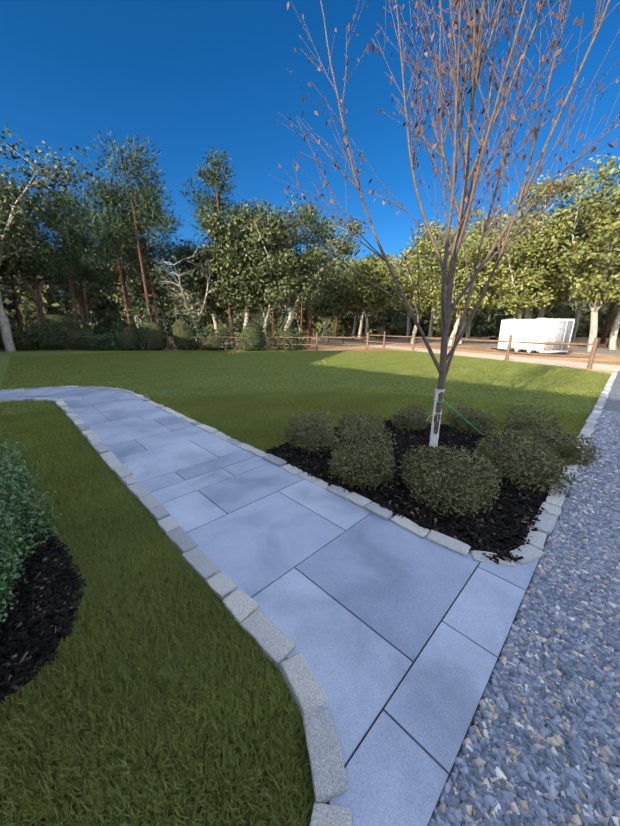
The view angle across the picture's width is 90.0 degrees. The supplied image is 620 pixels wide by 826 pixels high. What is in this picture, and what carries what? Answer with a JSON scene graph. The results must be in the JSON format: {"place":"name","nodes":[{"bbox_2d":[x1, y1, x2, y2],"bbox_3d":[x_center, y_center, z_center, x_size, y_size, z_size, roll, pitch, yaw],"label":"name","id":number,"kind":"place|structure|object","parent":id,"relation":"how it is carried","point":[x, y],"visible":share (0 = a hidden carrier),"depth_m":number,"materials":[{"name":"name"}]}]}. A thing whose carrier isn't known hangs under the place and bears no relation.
{"place":"outdoors","nodes":[
{"label":"outdoors","id":0,"kind":"place"},
{"bbox_2d":[0,350,610,825],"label":"lawn","id":1,"kind":"structure","parent":0,"point":[4,358],"depth_m":8.26,"materials":[{"name":"green plant"}]},
{"bbox_2d":[0,503,86,704],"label":"bed mulch","id":2,"kind":"object","parent":1,"relation":"on","point":[51,652],"depth_m":1.61,"materials":[{"name":"black wood"}]},
{"bbox_2d":[0,500,30,629],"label":"box shrub","id":3,"kind":"object","parent":2,"relation":"on","point":[4,580],"visible":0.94,"depth_m":1.69,"materials":[{"name":"green plant"}]},
{"bbox_2d":[0,424,40,511],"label":"box shrub","id":4,"kind":"object","parent":2,"relation":"on","point":[16,481],"visible":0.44,"depth_m":2.54,"materials":[{"name":"green plant"}]},
{"bbox_2d":[0,444,60,579],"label":"box shrub","id":5,"kind":"object","parent":2,"relation":"on","point":[16,517],"visible":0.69,"depth_m":2.12,"materials":[{"name":"green plant"}]},
{"bbox_2d":[0,488,314,825],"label":"lawn grass","id":6,"kind":"structure","parent":1,"relation":"on","point":[120,523],"depth_m":1.26,"materials":[{"name":"green plant"}]},
{"bbox_2d":[0,388,539,825],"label":"path pavers","id":7,"kind":"object","parent":1,"relation":"on","point":[357,610],"visible":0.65,"depth_m":1.83,"materials":[{"name":"stone"}]},
{"bbox_2d":[0,390,589,510],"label":"lawn grass","id":8,"kind":"structure","parent":1,"relation":"on","point":[385,403],"depth_m":5.21,"materials":[{"name":"green plant"}]},
{"bbox_2d":[0,350,610,415],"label":"lawn grass","id":9,"kind":"structure","parent":1,"relation":"on","point":[179,354],"depth_m":10.47,"materials":[{"name":"green plant"}]},
{"bbox_2d":[286,531,537,807],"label":"paving joints","id":10,"kind":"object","parent":1,"relation":"on","point":[410,668],"depth_m":1.33,"materials":[{"name":"grey"}]},
{"bbox_2d":[264,420,566,563],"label":"mulch","id":11,"kind":"object","parent":1,"relation":"on","point":[462,530],"depth_m":2.77,"materials":[{"name":"black wood"}]},
{"bbox_2d":[283,408,335,453],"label":"shrub","id":12,"kind":"object","parent":11,"relation":"on","point":[311,434],"visible":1,"depth_m":4.01,"materials":[{"name":"green plant"}]},
{"bbox_2d":[337,411,384,439],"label":"shrub","id":13,"kind":"object","parent":11,"relation":"on","point":[357,417],"visible":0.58,"depth_m":4.39,"materials":[{"name":"green plant"}]},
{"bbox_2d":[328,415,396,490],"bbox_3d":[0.536,0.359,3.208,0.728,0.666,0.890,1,16,2],"label":"shrub","id":14,"kind":"object","parent":11,"relation":"on","point":[364,463],"visible":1,"depth_m":3.07,"materials":[{"name":"green plant"}]},
{"bbox_2d":[391,403,429,431],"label":"shrub","id":15,"kind":"object","parent":11,"relation":"on","point":[409,418],"visible":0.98,"depth_m":4.67,"materials":[{"name":"green plant"}]},
{"bbox_2d":[268,0,619,448],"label":"young tree","id":16,"kind":"object","parent":11,"relation":"on","point":[447,307],"visible":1,"depth_m":3.15,"materials":[{"name":"brown plant"}]},
{"bbox_2d":[398,442,505,518],"bbox_3d":[1.319,0.558,2.876,0.942,0.452,0.985,1,16,2],"label":"shrub","id":17,"kind":"object","parent":11,"relation":"on","point":[451,484],"visible":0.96,"depth_m":2.77,"materials":[{"name":"green plant"}]},
{"bbox_2d":[444,401,496,434],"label":"shrub","id":18,"kind":"object","parent":11,"relation":"on","point":[481,423],"visible":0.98,"depth_m":4.56,"materials":[{"name":"green plant"}]},
{"bbox_2d":[473,427,577,496],"bbox_3d":[2.198,0.449,3.215,0.701,0.484,1.076,1,16,2],"label":"shrub","id":19,"kind":"object","parent":11,"relation":"on","point":[519,464],"visible":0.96,"depth_m":3.10,"materials":[{"name":"green plant"}]},
{"bbox_2d":[500,404,564,440],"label":"shrub","id":20,"kind":"object","parent":11,"relation":"on","point":[553,424],"visible":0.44,"depth_m":4.28,"materials":[{"name":"green plant"}]},
{"bbox_2d":[517,421,601,466],"bbox_3d":[2.871,0.344,3.619,0.840,0.469,0.533,5,16,16],"label":"shrub","id":21,"kind":"object","parent":11,"relation":"on","point":[565,449],"visible":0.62,"depth_m":3.51,"materials":[{"name":"green plant"}]},
{"bbox_2d":[0,0,619,315],"label":"sky","id":22,"kind":"structure","parent":0,"point":[188,76],"materials":[{"name":"blue"}]},
{"bbox_2d":[61,335,619,770],"bbox_3d":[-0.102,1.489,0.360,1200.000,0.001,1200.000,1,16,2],"label":"ground","id":23,"kind":"structure","parent":0,"point":[607,359],"depth_m":22.94,"materials":[{"name":"beige soil"}]},
{"bbox_2d":[0,270,25,308],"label":"tree","id":24,"kind":"object","parent":23,"relation":"on","point":[8,298],"visible":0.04,"depth_m":39.74,"materials":[{"name":"green plant"}]},
{"bbox_2d":[0,214,32,298],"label":"tree","id":25,"kind":"object","parent":23,"relation":"on","point":[7,284],"visible":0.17,"depth_m":21.58,"materials":[{"name":"green plant"}]},
{"bbox_2d":[0,322,43,349],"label":"hedge","id":26,"kind":"object","parent":23,"relation":"on","point":[21,343],"visible":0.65,"depth_m":20.80,"materials":[{"name":"green plant"}]},
{"bbox_2d":[1,203,45,331],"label":"tree","id":27,"kind":"object","parent":23,"relation":"on","point":[18,317],"depth_m":24.91,"materials":[{"name":"green plant"}]},
{"bbox_2d":[2,276,72,325],"bbox_3d":[-35.261,-14.489,40.178,7.934,10.090,10.356,-14,20,-40],"label":"understorey","id":28,"kind":"object","parent":23,"relation":"on","point":[6,301],"visible":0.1,"depth_m":38.47,"materials":[{"name":"green plant"}]},
{"bbox_2d":[0,181,77,330],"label":"tree","id":29,"kind":"object","parent":23,"relation":"on","point":[39,302],"visible":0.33,"depth_m":21.53,"materials":[{"name":"green plant"}]},
{"bbox_2d":[15,265,68,315],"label":"tree","id":30,"kind":"object","parent":23,"relation":"on","point":[46,287],"visible":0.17,"depth_m":37.06,"materials":[{"name":"green plant"}]},
{"bbox_2d":[13,243,74,312],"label":"tree","id":31,"kind":"object","parent":23,"relation":"on","point":[53,297],"visible":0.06,"depth_m":37.96,"materials":[{"name":"green plant"}]},
{"bbox_2d":[24,316,67,349],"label":"hedge","id":32,"kind":"object","parent":23,"relation":"on","point":[46,341],"visible":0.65,"depth_m":20.95,"materials":[{"name":"green plant"}]},
{"bbox_2d":[4,296,97,340],"bbox_3d":[-31.857,-11.227,37.734,10.458,5.231,8.781,1,16,2],"label":"understorey","id":33,"kind":"object","parent":23,"relation":"on","point":[49,316],"visible":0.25,"depth_m":36.40,"materials":[{"name":"green plant"}]},
{"bbox_2d":[0,124,103,351],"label":"tree","id":34,"kind":"object","parent":23,"relation":"on","point":[5,327],"visible":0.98,"depth_m":17.64,"materials":[{"name":"green plant"}]},
{"bbox_2d":[0,191,109,330],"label":"tree","id":35,"kind":"object","parent":23,"relation":"on","point":[62,280],"visible":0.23,"depth_m":24.12,"materials":[{"name":"green plant"}]},
{"bbox_2d":[15,183,117,327],"bbox_3d":[-16.910,-9.823,21.474,5.133,10.737,5.214,1,16,2],"label":"tree","id":36,"kind":"object","parent":23,"relation":"on","point":[61,217],"visible":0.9,"depth_m":20.77,"materials":[{"name":"green plant"}]},
{"bbox_2d":[40,188,104,328],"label":"tree","id":37,"kind":"object","parent":23,"relation":"on","point":[83,296],"visible":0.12,"depth_m":24.12,"materials":[{"name":"green plant"}]},
{"bbox_2d":[48,312,106,349],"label":"hedge","id":38,"kind":"object","parent":23,"relation":"on","point":[73,339],"visible":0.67,"depth_m":21.02,"materials":[{"name":"green plant"}]},
{"bbox_2d":[54,254,112,330],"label":"tree","id":39,"kind":"object","parent":23,"relation":"on","point":[91,306],"visible":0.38,"depth_m":42.74,"materials":[{"name":"green plant"}]},
{"bbox_2d":[65,273,108,331],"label":"tree","id":40,"kind":"object","parent":23,"relation":"on","point":[97,291],"visible":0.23,"depth_m":43.90,"materials":[{"name":"green plant"}]},
{"bbox_2d":[60,276,114,313],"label":"tree","id":41,"kind":"object","parent":23,"relation":"on","point":[105,299],"visible":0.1,"depth_m":46.91,"materials":[{"name":"green plant"}]},
{"bbox_2d":[65,289,135,335],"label":"understorey","id":42,"kind":"object","parent":23,"relation":"on","point":[109,317],"visible":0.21,"depth_m":45.47,"materials":[{"name":"green plant"}]},
{"bbox_2d":[88,323,123,350],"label":"hedge","id":43,"kind":"object","parent":23,"relation":"on","point":[101,345],"visible":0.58,"depth_m":20.75,"materials":[{"name":"green plant"}]},
{"bbox_2d":[79,281,143,325],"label":"understorey","id":44,"kind":"object","parent":23,"relation":"on","point":[115,305],"visible":0.02,"depth_m":47.66,"materials":[{"name":"green plant"}]},
{"bbox_2d":[71,172,156,325],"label":"tree","id":45,"kind":"object","parent":23,"relation":"on","point":[117,259],"visible":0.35,"depth_m":20.47,"materials":[{"name":"green plant"}]},
{"bbox_2d":[80,216,157,325],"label":"tree","id":46,"kind":"object","parent":23,"relation":"on","point":[138,272],"visible":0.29,"depth_m":23.41,"materials":[{"name":"green plant"}]},
{"bbox_2d":[74,236,165,327],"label":"tree","id":47,"kind":"object","parent":23,"relation":"on","point":[129,276],"visible":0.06,"depth_m":40.30,"materials":[{"name":"green plant"}]},
{"bbox_2d":[68,129,184,320],"bbox_3d":[-11.146,-9.993,19.417,6.480,12.182,4.662,-2,16,-9],"label":"pine","id":48,"kind":"object","parent":23,"relation":"on","point":[146,192],"visible":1,"depth_m":18.44,"materials":[{"name":"green plant"}]},
{"bbox_2d":[106,307,148,350],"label":"hedge","id":49,"kind":"object","parent":23,"relation":"on","point":[128,338],"visible":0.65,"depth_m":20.49,"materials":[{"name":"green plant"}]},
{"bbox_2d":[92,255,167,323],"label":"tree","id":50,"kind":"object","parent":23,"relation":"on","point":[131,283],"visible":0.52,"depth_m":39.46,"materials":[{"name":"green plant"}]},
{"bbox_2d":[96,183,187,325],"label":"tree","id":51,"kind":"object","parent":23,"relation":"on","point":[162,250],"visible":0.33,"depth_m":22.44,"materials":[{"name":"green plant"}]},
{"bbox_2d":[127,294,174,350],"bbox_3d":[-10.631,-6.069,20.766,3.545,3.703,2.172,9,18,31],"label":"hedge","id":52,"kind":"object","parent":23,"relation":"on","point":[152,333],"visible":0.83,"depth_m":20.49,"materials":[{"name":"green plant"}]},
{"bbox_2d":[136,263,167,322],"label":"tree","id":53,"kind":"object","parent":23,"relation":"on","point":[157,284],"visible":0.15,"depth_m":41.83,"materials":[{"name":"green plant"}]},
{"bbox_2d":[140,277,178,331],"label":"tree","id":54,"kind":"object","parent":23,"relation":"on","point":[163,309],"visible":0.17,"depth_m":48.39,"materials":[{"name":"green plant"}]},
{"bbox_2d":[159,287,206,350],"bbox_3d":[-8.481,-6.155,20.579,2.886,3.958,2.104,-14,21,-41],"label":"hedge","id":55,"kind":"object","parent":23,"relation":"on","point":[185,332],"visible":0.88,"depth_m":20.55,"materials":[{"name":"green plant"}]},
{"bbox_2d":[149,278,218,334],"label":"tree","id":56,"kind":"object","parent":23,"relation":"on","point":[170,301],"visible":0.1,"depth_m":41.64,"materials":[{"name":"green plant"}]},
{"bbox_2d":[148,239,224,331],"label":"bare tree","id":57,"kind":"object","parent":23,"relation":"on","point":[182,295],"visible":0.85,"depth_m":21.53,"materials":[{"name":"plant"}]},
{"bbox_2d":[162,234,210,324],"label":"tree","id":58,"kind":"object","parent":23,"relation":"on","point":[188,266],"visible":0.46,"depth_m":23.89,"materials":[{"name":"green plant"}]},
{"bbox_2d":[17,332,368,350],"bbox_3d":[-16.282,-4.851,21.130,40.375,1.320,0.166,1,16,2],"label":"split rail fence","id":59,"kind":"object","parent":23,"relation":"on","point":[317,344],"visible":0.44,"depth_m":20.61,"materials":[{"name":"brown wood"}]},
{"bbox_2d":[178,238,241,335],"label":"tree","id":60,"kind":"object","parent":23,"relation":"on","point":[214,310],"visible":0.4,"depth_m":23.96,"materials":[{"name":"green plant"}]},
{"bbox_2d":[193,327,232,350],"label":"hedge","id":61,"kind":"object","parent":23,"relation":"on","point":[212,343],"visible":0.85,"depth_m":20.71,"materials":[{"name":"green plant"}]},
{"bbox_2d":[177,145,250,347],"bbox_3d":[-5.875,-10.480,21.108,5.635,12.206,5.815,1,16,2],"label":"pine","id":62,"kind":"object","parent":23,"relation":"on","point":[215,206],"visible":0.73,"depth_m":19.65,"materials":[{"name":"green plant"}]},
{"bbox_2d":[182,309,248,337],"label":"understorey","id":63,"kind":"object","parent":23,"relation":"on","point":[222,326],"visible":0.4,"depth_m":44.37,"materials":[{"name":"green plant"}]},
{"bbox_2d":[215,199,268,319],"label":"tree","id":64,"kind":"object","parent":23,"relation":"on","point":[245,213],"visible":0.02,"depth_m":21.80,"materials":[{"name":"green plant"}]},
{"bbox_2d":[196,210,298,328],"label":"tree","id":65,"kind":"object","parent":23,"relation":"on","point":[230,279],"visible":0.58,"depth_m":20.33,"materials":[{"name":"green plant"}]},
{"bbox_2d":[226,298,273,351],"bbox_3d":[-3.907,-5.838,20.404,2.885,3.460,3.034,1,16,2],"label":"hedge","id":66,"kind":"object","parent":23,"relation":"on","point":[251,335],"visible":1,"depth_m":20.12,"materials":[{"name":"green plant"}]},
{"bbox_2d":[215,236,288,323],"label":"tree","id":67,"kind":"object","parent":23,"relation":"on","point":[250,309],"visible":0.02,"depth_m":23.17,"materials":[{"name":"green plant"}]},
{"bbox_2d":[237,230,295,332],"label":"tree","id":68,"kind":"object","parent":23,"relation":"on","point":[268,311],"visible":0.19,"depth_m":21.82,"materials":[{"name":"plant"}]},
{"bbox_2d":[250,304,306,336],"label":"understorey","id":69,"kind":"object","parent":23,"relation":"on","point":[283,320],"visible":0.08,"depth_m":49.25,"materials":[{"name":"green plant"}]},
{"bbox_2d":[203,193,368,330],"bbox_3d":[-1.382,-9.158,21.046,10.674,9.765,6.346,1,16,2],"label":"tree","id":70,"kind":"object","parent":23,"relation":"on","point":[285,291],"visible":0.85,"depth_m":19.88,"materials":[{"name":"green plant"}]},
{"bbox_2d":[268,317,307,350],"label":"hedge","id":71,"kind":"object","parent":23,"relation":"on","point":[289,340],"visible":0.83,"depth_m":20.72,"materials":[{"name":"green plant"}]},
{"bbox_2d":[269,231,308,346],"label":"tree","id":72,"kind":"object","parent":23,"relation":"on","point":[276,315],"visible":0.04,"depth_m":23.77,"materials":[{"name":"green plant"}]},
{"bbox_2d":[285,292,314,329],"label":"tree","id":73,"kind":"object","parent":23,"relation":"on","point":[297,317],"visible":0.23,"depth_m":48.20,"materials":[{"name":"green plant"}]},
{"bbox_2d":[0,372,616,825],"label":"stone edging","id":74,"kind":"object","parent":23,"relation":"on","point":[302,684],"visible":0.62,"depth_m":2.03,"materials":[{"name":"stone"}]},
{"bbox_2d":[287,201,340,346],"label":"tree","id":75,"kind":"object","parent":23,"relation":"on","point":[311,219],"visible":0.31,"depth_m":22.52,"materials":[{"name":"green plant"}]},
{"bbox_2d":[300,265,357,341],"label":"tree","id":76,"kind":"object","parent":23,"relation":"on","point":[327,306],"visible":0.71,"depth_m":30.67,"materials":[{"name":"green plant"}]},
{"bbox_2d":[315,305,361,336],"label":"bush","id":77,"kind":"object","parent":23,"relation":"on","point":[344,324],"visible":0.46,"depth_m":43.83,"materials":[{"name":"green plant"}]},
{"bbox_2d":[320,259,382,339],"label":"tree","id":78,"kind":"object","parent":23,"relation":"on","point":[356,312],"visible":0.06,"depth_m":35.89,"materials":[{"name":"green plant"}]},
{"bbox_2d":[334,251,400,341],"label":"tree","id":79,"kind":"object","parent":23,"relation":"on","point":[368,297],"visible":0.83,"depth_m":30.56,"materials":[{"name":"green plant"}]},
{"bbox_2d":[348,310,388,336],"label":"bush","id":80,"kind":"object","parent":23,"relation":"on","point":[369,327],"visible":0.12,"depth_m":46.95,"materials":[{"name":"green plant"}]},
{"bbox_2d":[379,253,399,337],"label":"tree","id":81,"kind":"object","parent":23,"relation":"on","point":[390,290],"visible":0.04,"depth_m":41.12,"materials":[{"name":"green plant"}]},
{"bbox_2d":[362,308,428,337],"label":"understorey","id":82,"kind":"object","parent":23,"relation":"on","point":[396,328],"visible":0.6,"depth_m":44.47,"materials":[{"name":"green plant"}]},
{"bbox_2d":[380,294,422,332],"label":"tree","id":83,"kind":"object","parent":23,"relation":"on","point":[402,317],"visible":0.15,"depth_m":47.96,"materials":[{"name":"green plant"}]},
{"bbox_2d":[392,256,431,339],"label":"tree","id":84,"kind":"object","parent":23,"relation":"on","point":[405,292],"visible":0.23,"depth_m":35.84,"materials":[{"name":"green plant"}]},
{"bbox_2d":[372,235,463,343],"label":"tree","id":85,"kind":"object","parent":23,"relation":"on","point":[403,282],"visible":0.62,"depth_m":26.42,"materials":[{"name":"green plant"}]},
{"bbox_2d":[279,329,598,368],"bbox_3d":[-1.144,-10.121,40.129,0.180,1.324,63.821,-6,17,-21],"label":"split rail fence","id":86,"kind":"object","parent":23,"relation":"on","point":[591,357],"visible":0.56,"depth_m":14.71,"materials":[{"name":"brown wood"}]},
{"bbox_2d":[423,306,486,336],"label":"understorey","id":87,"kind":"object","parent":23,"relation":"on","point":[453,320],"visible":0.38,"depth_m":47.77,"materials":[{"name":"green plant"}]},
{"bbox_2d":[401,206,516,340],"bbox_3d":[14.366,-13.818,32.224,10.964,12.702,6.642,8,17,26],"label":"tree","id":88,"kind":"object","parent":23,"relation":"on","point":[434,231],"visible":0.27,"depth_m":31.37,"materials":[{"name":"green plant"}]},
{"bbox_2d":[302,338,619,371],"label":"sand strip","id":89,"kind":"object","parent":23,"relation":"on","point":[614,368],"depth_m":15.61,"materials":[{"name":"beige sand"}]},
{"bbox_2d":[420,222,525,345],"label":"tree","id":90,"kind":"object","parent":23,"relation":"on","point":[458,309],"visible":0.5,"depth_m":24.36,"materials":[{"name":"green plant"}]},
{"bbox_2d":[432,212,517,343],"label":"tree","id":91,"kind":"object","parent":23,"relation":"on","point":[472,225],"visible":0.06,"depth_m":26.52,"materials":[{"name":"green plant"}]},
{"bbox_2d":[474,314,497,335],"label":"bush","id":92,"kind":"object","parent":23,"relation":"on","point":[491,332],"visible":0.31,"depth_m":55.24,"materials":[{"name":"green plant"}]},
{"bbox_2d":[434,205,539,341],"bbox_3d":[17.134,-13.631,32.312,10.475,12.308,6.895,12,19,36],"label":"tree","id":93,"kind":"object","parent":23,"relation":"on","point":[468,330],"visible":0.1,"depth_m":31.53,"materials":[{"name":"green plant"}]},
{"bbox_2d":[481,275,507,323],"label":"tree","id":94,"kind":"object","parent":23,"relation":"on","point":[494,308],"visible":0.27,"depth_m":55.12,"materials":[{"name":"green plant"}]},
{"bbox_2d":[477,282,557,339],"bbox_3d":[25.329,-13.094,37.807,8.204,8.632,5.666,11,19,34],"label":"bush","id":95,"kind":"object","parent":23,"relation":"on","point":[501,316],"visible":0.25,"depth_m":38.03,"materials":[{"name":"green plant"}]},
{"bbox_2d":[469,230,575,318],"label":"tree","id":96,"kind":"object","parent":23,"relation":"on","point":[516,301],"visible":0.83,"depth_m":21.76,"materials":[{"name":"green plant"}]},
{"bbox_2d":[491,318,574,354],"bbox_3d":[12.968,-4.694,18.877,2.300,2.020,4.395,-4,16,-15],"label":"cargo trailer","id":97,"kind":"object","parent":23,"relation":"on","point":[545,330],"visible":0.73,"depth_m":17.16,"materials":[{"name":"white paint"}]},
{"bbox_2d":[484,158,614,318],"bbox_3d":[16.898,-10.624,22.611,8.364,11.704,6.794,1,16,2],"label":"tree","id":98,"kind":"object","parent":23,"relation":"on","point":[543,230],"visible":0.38,"depth_m":21.05,"materials":[{"name":"green plant"}]},
{"bbox_2d":[499,172,611,317],"bbox_3d":[19.403,-10.921,23.965,9.601,11.598,8.349,1,16,2],"label":"tree","id":99,"kind":"object","parent":23,"relation":"on","point":[565,294],"visible":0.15,"depth_m":23.78,"materials":[{"name":"green plant"}]},
{"bbox_2d":[538,298,590,335],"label":"understorey","id":100,"kind":"object","parent":23,"relation":"on","point":[565,312],"visible":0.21,"depth_m":40.55,"materials":[{"name":"green plant"}]},
{"bbox_2d":[530,151,619,351],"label":"tree","id":101,"kind":"object","parent":23,"relation":"on","point":[600,289],"visible":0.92,"depth_m":18.25,"materials":[{"name":"green plant"}]},
{"bbox_2d":[563,274,594,340],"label":"tree","id":102,"kind":"object","parent":23,"relation":"on","point":[575,327],"depth_m":35.37,"materials":[{"name":"green plant"}]},
{"bbox_2d":[560,179,619,349],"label":"tree","id":103,"kind":"object","parent":23,"relation":"on","point":[612,344],"visible":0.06,"depth_m":20.51,"materials":[{"name":"green plant"}]},
{"bbox_2d":[576,299,619,337],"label":"understorey","id":104,"kind":"object","parent":23,"relation":"on","point":[601,322],"visible":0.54,"depth_m":45.39,"materials":[{"name":"green plant"}]},
{"bbox_2d":[600,170,619,343],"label":"tree","id":105,"kind":"object","parent":23,"relation":"on","point":[606,326],"visible":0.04,"depth_m":28.74,"materials":[{"name":"plant"}]},
{"bbox_2d":[362,337,619,354],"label":"road","id":106,"kind":"structure","parent":0,"point":[600,351],"depth_m":26.56,"materials":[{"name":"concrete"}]},
{"bbox_2d":[460,371,619,802],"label":"driveway gravel","id":107,"kind":"structure","parent":0,"point":[612,403],"depth_m":6.81,"materials":[{"name":"grey gravel"}]},
{"bbox_2d":[427,500,619,825],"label":"gravel stones","id":108,"kind":"object","parent":107,"relation":"on","point":[541,744],"visible":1,"depth_m":1.28,"materials":[{"name":"grey gravel"}]},
{"bbox_2d":[564,410,619,516],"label":"gravel stones","id":109,"kind":"object","parent":107,"relation":"on","point":[597,486],"visible":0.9,"depth_m":3.30,"materials":[{"name":"grey gravel"}]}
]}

